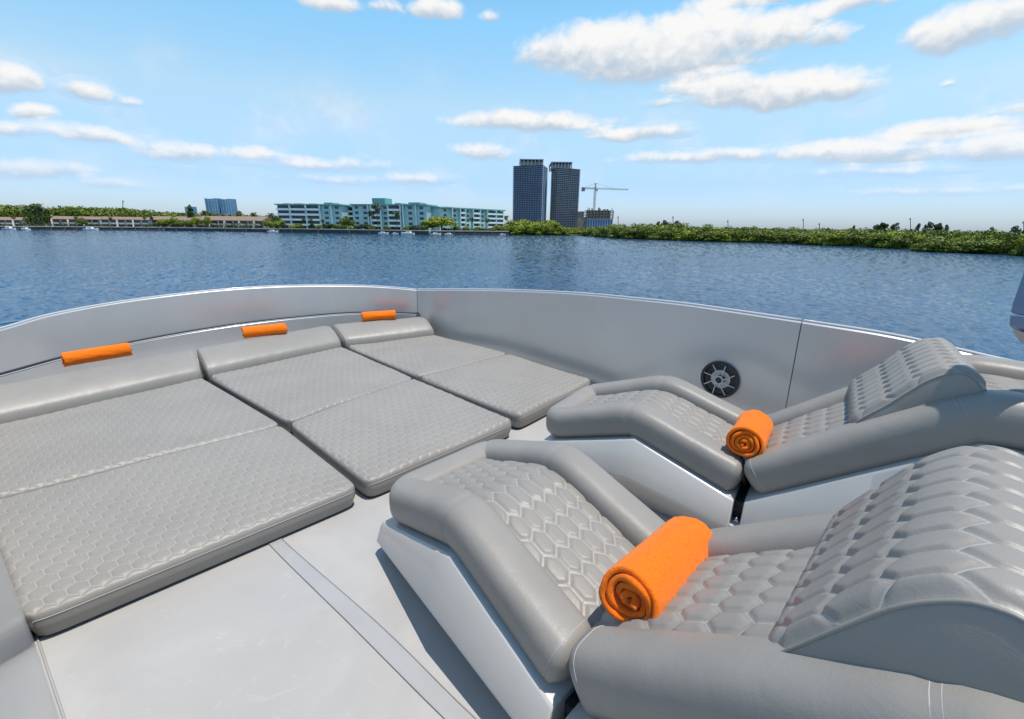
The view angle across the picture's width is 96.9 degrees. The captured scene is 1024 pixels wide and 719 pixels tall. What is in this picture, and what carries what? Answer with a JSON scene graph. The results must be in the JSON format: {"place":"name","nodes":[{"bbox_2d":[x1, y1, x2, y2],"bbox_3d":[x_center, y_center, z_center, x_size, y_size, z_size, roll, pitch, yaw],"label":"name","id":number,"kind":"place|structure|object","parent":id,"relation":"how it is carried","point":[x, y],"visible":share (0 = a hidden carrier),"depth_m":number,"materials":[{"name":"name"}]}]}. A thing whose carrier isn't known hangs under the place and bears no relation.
{"place":"outdoors","nodes":[
{"label":"outdoors","id":0,"kind":"place"},
{"bbox_2d":[204,198,220,214],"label":"distant tower","id":1,"kind":"structure","parent":0,"point":[212,205],"depth_m":1421.41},
{"bbox_2d":[219,199,237,215],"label":"distant tower","id":2,"kind":"structure","parent":0,"point":[228,206],"depth_m":1424.02,"materials":[{"name":"glass"}]},
{"bbox_2d":[274,202,351,228],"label":"apartment block","id":3,"kind":"structure","parent":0,"point":[292,213],"depth_m":233.04,"materials":[{"name":"teal paint"}]},
{"bbox_2d":[31,359,671,718],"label":"deck","id":4,"kind":"structure","parent":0,"point":[265,631],"depth_m":1.51,"materials":[{"name":"plastic"}]},
{"bbox_2d":[0,350,354,637],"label":"sun pad","id":5,"kind":"object","parent":4,"relation":"on","point":[123,482],"visible":0.98,"depth_m":2.22,"materials":[{"name":"grey leather"}]},
{"bbox_2d":[61,343,132,366],"bbox_3d":[-3.332,-0.045,3.654,0.112,0.113,0.439,13,21,38],"label":"rolled towel","id":6,"kind":"object","parent":5,"relation":"on","point":[83,356],"visible":1,"depth_m":3.61,"materials":[{"name":"fabric"}]},
{"bbox_2d":[197,326,510,497],"bbox_3d":[-1.456,0.196,3.578,1.243,0.313,3.016,-15,23,-42],"label":"sun pad","id":7,"kind":"object","parent":4,"relation":"on","point":[367,427],"visible":0.98,"depth_m":3.18,"materials":[{"name":"grey leather"}]},
{"bbox_2d":[241,323,287,337],"bbox_3d":[-2.433,-0.285,4.467,0.399,0.110,0.112,-10,19,-31],"label":"rolled towel","id":8,"kind":"object","parent":7,"relation":"on","point":[261,330],"visible":1,"depth_m":4.42,"materials":[{"name":"fabric"}]},
{"bbox_2d":[268,537,473,718],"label":"deck strip","id":9,"kind":"object","parent":4,"relation":"on","point":[408,667],"visible":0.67,"depth_m":1.53,"materials":[{"name":"plastic"}]},
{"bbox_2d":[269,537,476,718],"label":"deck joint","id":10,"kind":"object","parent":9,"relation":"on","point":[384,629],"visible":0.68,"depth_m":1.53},
{"bbox_2d":[332,317,589,428],"bbox_3d":[-0.641,-0.043,4.376,1.032,0.314,2.954,-15,23,-43],"label":"sun pad","id":11,"kind":"object","parent":4,"relation":"on","point":[518,392],"visible":0.94,"depth_m":4.01,"materials":[{"name":"grey leather"}]},
{"bbox_2d":[361,310,396,321],"bbox_3d":[-1.516,-0.500,5.186,0.394,0.110,0.112,-7,18,-22],"label":"rolled towel","id":12,"kind":"object","parent":11,"relation":"on","point":[379,315],"visible":1,"depth_m":5.14,"materials":[{"name":"fabric"}]},
{"bbox_2d":[0,284,1011,718],"bbox_3d":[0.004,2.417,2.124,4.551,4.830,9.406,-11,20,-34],"label":"bulwark","id":13,"kind":"object","parent":4,"relation":"attached to","point":[780,362],"visible":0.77,"depth_m":3.70,"materials":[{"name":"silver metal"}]},
{"bbox_2d":[0,319,25,324],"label":"bow rail","id":14,"kind":"object","parent":13,"relation":"attached to","point":[8,322],"visible":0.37,"depth_m":3.62,"materials":[{"name":"silver metal"}]},
{"bbox_2d":[701,361,739,397],"bbox_3d":[1.415,0.136,3.087,0.048,0.256,0.256,-16,23,-42],"label":"speaker","id":15,"kind":"object","parent":13,"relation":"attached to","point":[710,387],"visible":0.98,"depth_m":3.07},
{"bbox_2d":[377,439,1023,718],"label":"contoured lounger","id":16,"kind":"object","parent":4,"relation":"on","point":[899,595],"visible":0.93,"depth_m":0.91,"materials":[{"name":"grey leather"}]},
{"bbox_2d":[599,516,711,622],"bbox_3d":[0.426,0.574,1.264,0.170,0.163,0.419,15,16,41],"label":"rolled towel","id":17,"kind":"object","parent":16,"relation":"on","point":[650,575],"visible":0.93,"depth_m":1.16,"materials":[{"name":"fabric"}]},
{"bbox_2d":[543,337,1023,528],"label":"contoured lounger","id":18,"kind":"object","parent":4,"relation":"on","point":[658,443],"visible":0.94,"depth_m":1.86,"materials":[{"name":"grey leather"}]},
{"bbox_2d":[726,410,773,457],"bbox_3d":[1.089,0.335,2.068,0.157,0.148,0.347,11,15,33],"label":"rolled towel","id":19,"kind":"object","parent":18,"relation":"on","point":[749,433],"visible":1,"depth_m":1.96,"materials":[{"name":"fabric"}]},
{"bbox_2d":[349,198,437,231],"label":"apartment block","id":20,"kind":"structure","parent":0,"point":[413,213],"depth_m":229.54,"materials":[{"name":"teal paint"}]},
{"bbox_2d":[431,207,505,230],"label":"apartment block","id":21,"kind":"structure","parent":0,"point":[461,216],"depth_m":246.46,"materials":[{"name":"teal paint"}]},
{"bbox_2d":[0,224,1023,360],"bbox_3d":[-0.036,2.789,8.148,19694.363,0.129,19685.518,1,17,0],"label":"water","id":22,"kind":"structure","parent":0,"point":[963,300],"depth_m":50.23,"materials":[{"name":"liquid"}]},
{"bbox_2d":[909,239,956,252],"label":"mangrove tree","id":23,"kind":"object","parent":22,"relation":"in","point":[924,247],"visible":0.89,"depth_m":106.30,"materials":[{"name":"green plant"}]},
{"bbox_2d":[927,239,961,251],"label":"mangrove tree","id":24,"kind":"object","parent":22,"relation":"on","point":[945,243],"visible":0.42,"depth_m":104.32,"materials":[{"name":"green plant"}]},
{"bbox_2d":[0,0,1023,230],"label":"sky","id":25,"kind":"structure","parent":0,"point":[835,114],"materials":[{"name":"blue"}]},
{"bbox_2d":[25,223,1019,255],"bbox_3d":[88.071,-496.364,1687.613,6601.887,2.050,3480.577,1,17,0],"label":"land","id":26,"kind":"structure","parent":0,"point":[1003,253],"depth_m":161.94,"materials":[{"name":"plant"}]},
{"bbox_2d":[0,217,25,225],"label":"townhouse row","id":27,"kind":"object","parent":26,"relation":"on","point":[7,221],"visible":0.74,"depth_m":207.72,"materials":[{"name":"paint"}]},
{"bbox_2d":[50,216,101,225],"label":"townhouse row","id":28,"kind":"object","parent":26,"relation":"on","point":[56,220],"visible":0.4,"depth_m":218.50,"materials":[{"name":"paint"}]},
{"bbox_2d":[0,226,162,230],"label":"seawall","id":29,"kind":"object","parent":26,"relation":"on","point":[81,228],"visible":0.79,"depth_m":204.40,"materials":[{"name":"paint"}]},
{"bbox_2d":[75,217,87,224],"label":"garden tree","id":30,"kind":"object","parent":26,"relation":"on","point":[81,220],"visible":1,"depth_m":212.30,"materials":[{"name":"green plant"}]},
{"bbox_2d":[99,217,151,226],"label":"townhouse row","id":31,"kind":"object","parent":26,"relation":"on","point":[123,221],"visible":0.78,"depth_m":229.46,"materials":[{"name":"paint"}]},
{"bbox_2d":[0,204,278,228],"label":"wood","id":32,"kind":"object","parent":26,"relation":"on","point":[7,211],"visible":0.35,"depth_m":244.65,"materials":[{"name":"green plant"}]},
{"bbox_2d":[0,221,278,228],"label":"shore bushes","id":33,"kind":"object","parent":26,"relation":"on","point":[151,225],"visible":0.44,"depth_m":224.71,"materials":[{"name":"green plant"}]},
{"bbox_2d":[152,216,171,227],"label":"townhouse row","id":34,"kind":"object","parent":26,"relation":"on","point":[155,218],"visible":0.15,"depth_m":246.29,"materials":[{"name":"paint"}]},
{"bbox_2d":[158,217,178,225],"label":"garden tree","id":35,"kind":"object","parent":26,"relation":"on","point":[167,221],"visible":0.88,"depth_m":225.60,"materials":[{"name":"green plant"}]},
{"bbox_2d":[168,216,198,226],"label":"townhouse row","id":36,"kind":"object","parent":26,"relation":"on","point":[184,218],"visible":0.12,"depth_m":247.49,"materials":[{"name":"paint"}]},
{"bbox_2d":[175,220,194,225],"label":"garden tree","id":37,"kind":"object","parent":26,"relation":"on","point":[188,223],"visible":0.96,"depth_m":225.75,"materials":[{"name":"green plant"}]},
{"bbox_2d":[187,204,194,216],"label":"dark tree","id":38,"kind":"object","parent":26,"relation":"on","point":[190,213],"visible":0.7,"depth_m":249.06,"materials":[{"name":"green plant"}]},
{"bbox_2d":[190,217,202,224],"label":"garden tree","id":39,"kind":"object","parent":26,"relation":"on","point":[194,220],"visible":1,"depth_m":225.94,"materials":[{"name":"green plant"}]},
{"bbox_2d":[164,227,277,231],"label":"seawall","id":40,"kind":"object","parent":26,"relation":"on","point":[216,229],"visible":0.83,"depth_m":218.41,"materials":[{"name":"paint"}]},
{"bbox_2d":[195,216,274,228],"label":"townhouse row","id":41,"kind":"object","parent":26,"relation":"on","point":[218,220],"visible":0.43,"depth_m":239.52,"materials":[{"name":"paint"}]},
{"bbox_2d":[266,220,285,228],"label":"garden tree","id":42,"kind":"object","parent":26,"relation":"on","point":[275,223],"visible":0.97,"depth_m":222.30,"materials":[{"name":"green plant"}]},
{"bbox_2d":[339,218,355,227],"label":"garden tree","id":43,"kind":"object","parent":26,"relation":"on","point":[343,222],"visible":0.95,"depth_m":219.04,"materials":[{"name":"green plant"}]},
{"bbox_2d":[279,228,427,234],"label":"seawall","id":44,"kind":"object","parent":26,"relation":"on","point":[366,231],"visible":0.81,"depth_m":212.60,"materials":[{"name":"paint"}]},
{"bbox_2d":[354,224,370,228],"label":"round shrub","id":45,"kind":"object","parent":26,"relation":"on","point":[361,226],"visible":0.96,"depth_m":217.67,"materials":[{"name":"green plant"}]},
{"bbox_2d":[372,203,381,229],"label":"palm tree","id":46,"kind":"object","parent":26,"relation":"on","point":[377,207],"visible":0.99,"depth_m":216.27,"materials":[{"name":"green plant"}]},
{"bbox_2d":[313,227,499,230],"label":"shore bushes","id":47,"kind":"object","parent":26,"relation":"on","point":[446,229],"visible":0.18,"depth_m":220.50,"materials":[{"name":"green plant"}]},
{"bbox_2d":[421,216,458,230],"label":"shade tree","id":48,"kind":"object","parent":26,"relation":"on","point":[436,222],"visible":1,"depth_m":213.38,"materials":[{"name":"green plant"}]},
{"bbox_2d":[431,230,508,234],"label":"seawall","id":49,"kind":"object","parent":26,"relation":"on","point":[476,232],"visible":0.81,"depth_m":215.82,"materials":[{"name":"paint"}]},
{"bbox_2d":[501,220,522,233],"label":"lime tree","id":50,"kind":"object","parent":26,"relation":"on","point":[509,225],"visible":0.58,"depth_m":224.07,"materials":[{"name":"green plant"}]},
{"bbox_2d":[507,225,525,234],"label":"lime tree","id":51,"kind":"object","parent":26,"relation":"on","point":[518,229],"visible":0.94,"depth_m":222.19,"materials":[{"name":"green plant"}]},
{"bbox_2d":[512,221,529,233],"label":"lime tree","id":52,"kind":"object","parent":26,"relation":"on","point":[519,223],"visible":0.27,"depth_m":225.82,"materials":[{"name":"green plant"}]},
{"bbox_2d":[518,219,540,233],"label":"lime tree","id":53,"kind":"object","parent":26,"relation":"on","point":[528,221],"visible":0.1,"depth_m":230.90,"materials":[{"name":"green plant"}]},
{"bbox_2d":[525,223,542,234],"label":"lime tree","id":54,"kind":"object","parent":26,"relation":"on","point":[533,228],"visible":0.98,"depth_m":223.43,"materials":[{"name":"green plant"}]},
{"bbox_2d":[529,220,553,234],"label":"lime tree","id":55,"kind":"object","parent":26,"relation":"on","point":[544,223],"visible":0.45,"depth_m":228.24,"materials":[{"name":"green plant"}]},
{"bbox_2d":[539,226,555,234],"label":"lime tree","id":56,"kind":"object","parent":26,"relation":"on","point":[548,229],"visible":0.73,"depth_m":226.22,"materials":[{"name":"green plant"}]},
{"bbox_2d":[552,222,564,234],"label":"lime tree","id":57,"kind":"object","parent":26,"relation":"on","point":[557,229],"visible":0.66,"depth_m":229.00,"materials":[{"name":"green plant"}]},
{"bbox_2d":[575,207,613,227],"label":"unfinished building","id":58,"kind":"structure","parent":26,"relation":"on","point":[599,217],"depth_m":497.90,"materials":[{"name":"concrete"}]},
{"bbox_2d":[598,227,609,236],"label":"mangrove tree","id":59,"kind":"object","parent":26,"relation":"on","point":[605,229],"visible":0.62,"depth_m":198.61,"materials":[{"name":"green plant"}]},
{"bbox_2d":[581,183,628,208],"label":"tower crane","id":60,"kind":"object","parent":26,"relation":"on","point":[594,188],"visible":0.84,"depth_m":493.64,"materials":[{"name":"metal"}]},
{"bbox_2d":[608,228,621,237],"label":"mangrove tree","id":61,"kind":"object","parent":26,"relation":"on","point":[610,232],"visible":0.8,"depth_m":186.75,"materials":[{"name":"green plant"}]},
{"bbox_2d":[608,226,624,237],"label":"mangrove tree","id":62,"kind":"object","parent":26,"relation":"on","point":[617,228],"visible":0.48,"depth_m":186.51,"materials":[{"name":"green plant"}]},
{"bbox_2d":[622,229,636,238],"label":"mangrove tree","id":63,"kind":"object","parent":26,"relation":"on","point":[631,235],"visible":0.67,"depth_m":179.00,"materials":[{"name":"green plant"}]},
{"bbox_2d":[635,226,656,239],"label":"mangrove tree","id":64,"kind":"object","parent":26,"relation":"on","point":[640,231],"visible":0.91,"depth_m":174.92,"materials":[{"name":"green plant"}]},
{"bbox_2d":[654,228,672,239],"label":"mangrove tree","id":65,"kind":"object","parent":26,"relation":"on","point":[661,234],"visible":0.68,"depth_m":171.21,"materials":[{"name":"green plant"}]},
{"bbox_2d":[659,228,681,240],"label":"mangrove tree","id":66,"kind":"object","parent":26,"relation":"on","point":[671,234],"visible":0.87,"depth_m":168.91,"materials":[{"name":"green plant"}]},
{"bbox_2d":[672,229,693,240],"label":"mangrove tree","id":67,"kind":"object","parent":26,"relation":"on","point":[683,235],"visible":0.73,"depth_m":165.30,"materials":[{"name":"green plant"}]},
{"bbox_2d":[684,229,699,240],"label":"mangrove tree","id":68,"kind":"object","parent":26,"relation":"on","point":[692,234],"visible":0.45,"depth_m":164.12,"materials":[{"name":"green plant"}]},
{"bbox_2d":[689,229,712,240],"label":"mangrove tree","id":69,"kind":"object","parent":26,"relation":"on","point":[699,237],"visible":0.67,"depth_m":163.04,"materials":[{"name":"green plant"}]},
{"bbox_2d":[698,226,713,232],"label":"mangrove tree","id":70,"kind":"object","parent":26,"relation":"on","point":[702,230],"visible":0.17,"depth_m":162.67,"materials":[{"name":"green plant"}]},
{"bbox_2d":[701,231,724,241],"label":"mangrove tree","id":71,"kind":"object","parent":26,"relation":"on","point":[712,235],"visible":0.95,"depth_m":159.42,"materials":[{"name":"green plant"}]},
{"bbox_2d":[712,228,731,241],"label":"mangrove tree","id":72,"kind":"object","parent":26,"relation":"on","point":[726,237],"visible":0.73,"depth_m":158.56,"materials":[{"name":"green plant"}]},
{"bbox_2d":[731,230,752,242],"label":"mangrove tree","id":73,"kind":"object","parent":26,"relation":"on","point":[741,235],"visible":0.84,"depth_m":156.50,"materials":[{"name":"green plant"}]},
{"bbox_2d":[738,232,762,242],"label":"mangrove tree","id":74,"kind":"object","parent":26,"relation":"on","point":[752,240],"visible":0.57,"depth_m":155.75,"materials":[{"name":"green plant"}]},
{"bbox_2d":[751,231,769,240],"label":"mangrove tree","id":75,"kind":"object","parent":26,"relation":"on","point":[760,234],"visible":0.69,"depth_m":154.61,"materials":[{"name":"green plant"}]},
{"bbox_2d":[760,231,777,242],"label":"mangrove tree","id":76,"kind":"object","parent":26,"relation":"on","point":[771,238],"visible":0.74,"depth_m":154.19,"materials":[{"name":"green plant"}]},
{"bbox_2d":[772,231,789,242],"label":"mangrove tree","id":77,"kind":"object","parent":26,"relation":"on","point":[778,240],"visible":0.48,"depth_m":151.63,"materials":[{"name":"green plant"}]},
{"bbox_2d":[776,233,793,241],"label":"mangrove tree","id":78,"kind":"object","parent":26,"relation":"on","point":[782,236],"visible":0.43,"depth_m":150.21,"materials":[{"name":"green plant"}]},
{"bbox_2d":[787,232,804,243],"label":"mangrove tree","id":79,"kind":"object","parent":26,"relation":"on","point":[795,237],"visible":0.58,"depth_m":145.56,"materials":[{"name":"green plant"}]},
{"bbox_2d":[574,222,1023,237],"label":"mangrove forest","id":80,"kind":"object","parent":26,"relation":"on","point":[830,230],"visible":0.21,"depth_m":149.14,"materials":[{"name":"green plant"}]},
{"bbox_2d":[798,232,822,244],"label":"mangrove tree","id":81,"kind":"object","parent":26,"relation":"on","point":[806,235],"visible":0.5,"depth_m":140.87,"materials":[{"name":"green plant"}]},
{"bbox_2d":[803,233,827,244],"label":"mangrove tree","id":82,"kind":"object","parent":26,"relation":"on","point":[812,240],"visible":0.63,"depth_m":139.12,"materials":[{"name":"green plant"}]},
{"bbox_2d":[813,234,836,244],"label":"mangrove tree","id":83,"kind":"object","parent":26,"relation":"on","point":[826,239],"visible":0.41,"depth_m":135.63,"materials":[{"name":"green plant"}]},
{"bbox_2d":[822,232,843,245],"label":"mangrove tree","id":84,"kind":"object","parent":26,"relation":"on","point":[834,237],"visible":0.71,"depth_m":134.40,"materials":[{"name":"green plant"}]},
{"bbox_2d":[835,232,859,245],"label":"mangrove tree","id":85,"kind":"object","parent":26,"relation":"on","point":[840,238],"visible":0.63,"depth_m":131.91,"materials":[{"name":"green plant"}]},
{"bbox_2d":[840,233,864,245],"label":"mangrove tree","id":86,"kind":"object","parent":26,"relation":"on","point":[852,237],"visible":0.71,"depth_m":130.11,"materials":[{"name":"green plant"}]},
{"bbox_2d":[863,233,885,247],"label":"mangrove tree","id":87,"kind":"object","parent":26,"relation":"on","point":[871,240],"visible":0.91,"depth_m":124.31,"materials":[{"name":"green plant"}]},
{"bbox_2d":[877,222,888,232],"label":"pine tree","id":88,"kind":"object","parent":26,"relation":"on","point":[882,225],"visible":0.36,"depth_m":137.97,"materials":[{"name":"green plant"}]},
{"bbox_2d":[873,232,896,247],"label":"mangrove tree","id":89,"kind":"object","parent":26,"relation":"on","point":[884,245],"visible":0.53,"depth_m":123.09,"materials":[{"name":"green plant"}]},
{"bbox_2d":[881,234,902,248],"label":"mangrove tree","id":90,"kind":"object","parent":26,"relation":"on","point":[897,246],"visible":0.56,"depth_m":121.59,"materials":[{"name":"green plant"}]},
{"bbox_2d":[886,236,909,247],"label":"mangrove tree","id":91,"kind":"object","parent":26,"relation":"on","point":[899,240],"visible":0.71,"depth_m":119.97,"materials":[{"name":"green plant"}]},
{"bbox_2d":[902,233,918,246],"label":"mangrove tree","id":92,"kind":"object","parent":26,"relation":"on","point":[906,244],"visible":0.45,"depth_m":118.62,"materials":[{"name":"green plant"}]},
{"bbox_2d":[907,235,926,248],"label":"mangrove tree","id":93,"kind":"object","parent":26,"relation":"on","point":[914,237],"visible":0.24,"depth_m":117.07,"materials":[{"name":"green plant"}]},
{"bbox_2d":[922,221,933,232],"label":"pine tree","id":94,"kind":"object","parent":26,"relation":"on","point":[929,226],"visible":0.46,"depth_m":128.37,"materials":[{"name":"green plant"}]},
{"bbox_2d":[931,223,943,233],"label":"pine tree","id":95,"kind":"object","parent":26,"relation":"on","point":[939,227],"visible":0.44,"depth_m":125.85,"materials":[{"name":"green plant"}]},
{"bbox_2d":[947,239,977,252],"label":"mangrove tree","id":96,"kind":"object","parent":26,"relation":"on","point":[967,245],"visible":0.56,"depth_m":102.63,"materials":[{"name":"green plant"}]},
{"bbox_2d":[955,240,995,252],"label":"mangrove tree","id":97,"kind":"object","parent":26,"relation":"on","point":[979,246],"visible":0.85,"depth_m":100.58,"materials":[{"name":"green plant"}]},
{"bbox_2d":[971,234,994,253],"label":"mangrove tree","id":98,"kind":"object","parent":26,"relation":"on","point":[979,236],"visible":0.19,"depth_m":103.03,"materials":[{"name":"green plant"}]},
{"bbox_2d":[978,240,1002,252],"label":"mangrove tree","id":99,"kind":"object","parent":26,"relation":"on","point":[989,247],"visible":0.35,"depth_m":99.46,"materials":[{"name":"green plant"}]},
{"bbox_2d":[984,237,1006,253],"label":"mangrove tree","id":100,"kind":"object","parent":26,"relation":"on","point":[993,251],"visible":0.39,"depth_m":99.46,"materials":[{"name":"green plant"}]},
{"bbox_2d":[996,234,1020,253],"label":"mangrove tree","id":101,"kind":"object","parent":26,"relation":"on","point":[1009,245],"visible":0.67,"depth_m":97.32,"materials":[{"name":"green plant"}]},
{"bbox_2d":[1008,236,1023,255],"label":"mangrove tree","id":102,"kind":"object","parent":26,"relation":"on","point":[1019,248],"visible":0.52,"depth_m":95.33,"materials":[{"name":"green plant"}]},
{"bbox_2d":[1010,237,1023,255],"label":"mangrove tree","id":103,"kind":"object","parent":26,"relation":"on","point":[1020,242],"visible":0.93,"depth_m":94.76,"materials":[{"name":"green plant"}]},
{"bbox_2d":[512,159,547,221],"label":"residential tower","id":104,"kind":"structure","parent":0,"point":[529,188],"depth_m":523.17,"materials":[{"name":"blue glass"}]},
{"bbox_2d":[549,162,580,227],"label":"residential tower","id":105,"kind":"structure","parent":0,"point":[564,193],"depth_m":530.89,"materials":[{"name":"grey glass"}]},
{"bbox_2d":[1009,273,1023,343],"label":"hardtop arm","id":106,"kind":"object","parent":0,"point":[1016,323],"visible":1,"depth_m":1.34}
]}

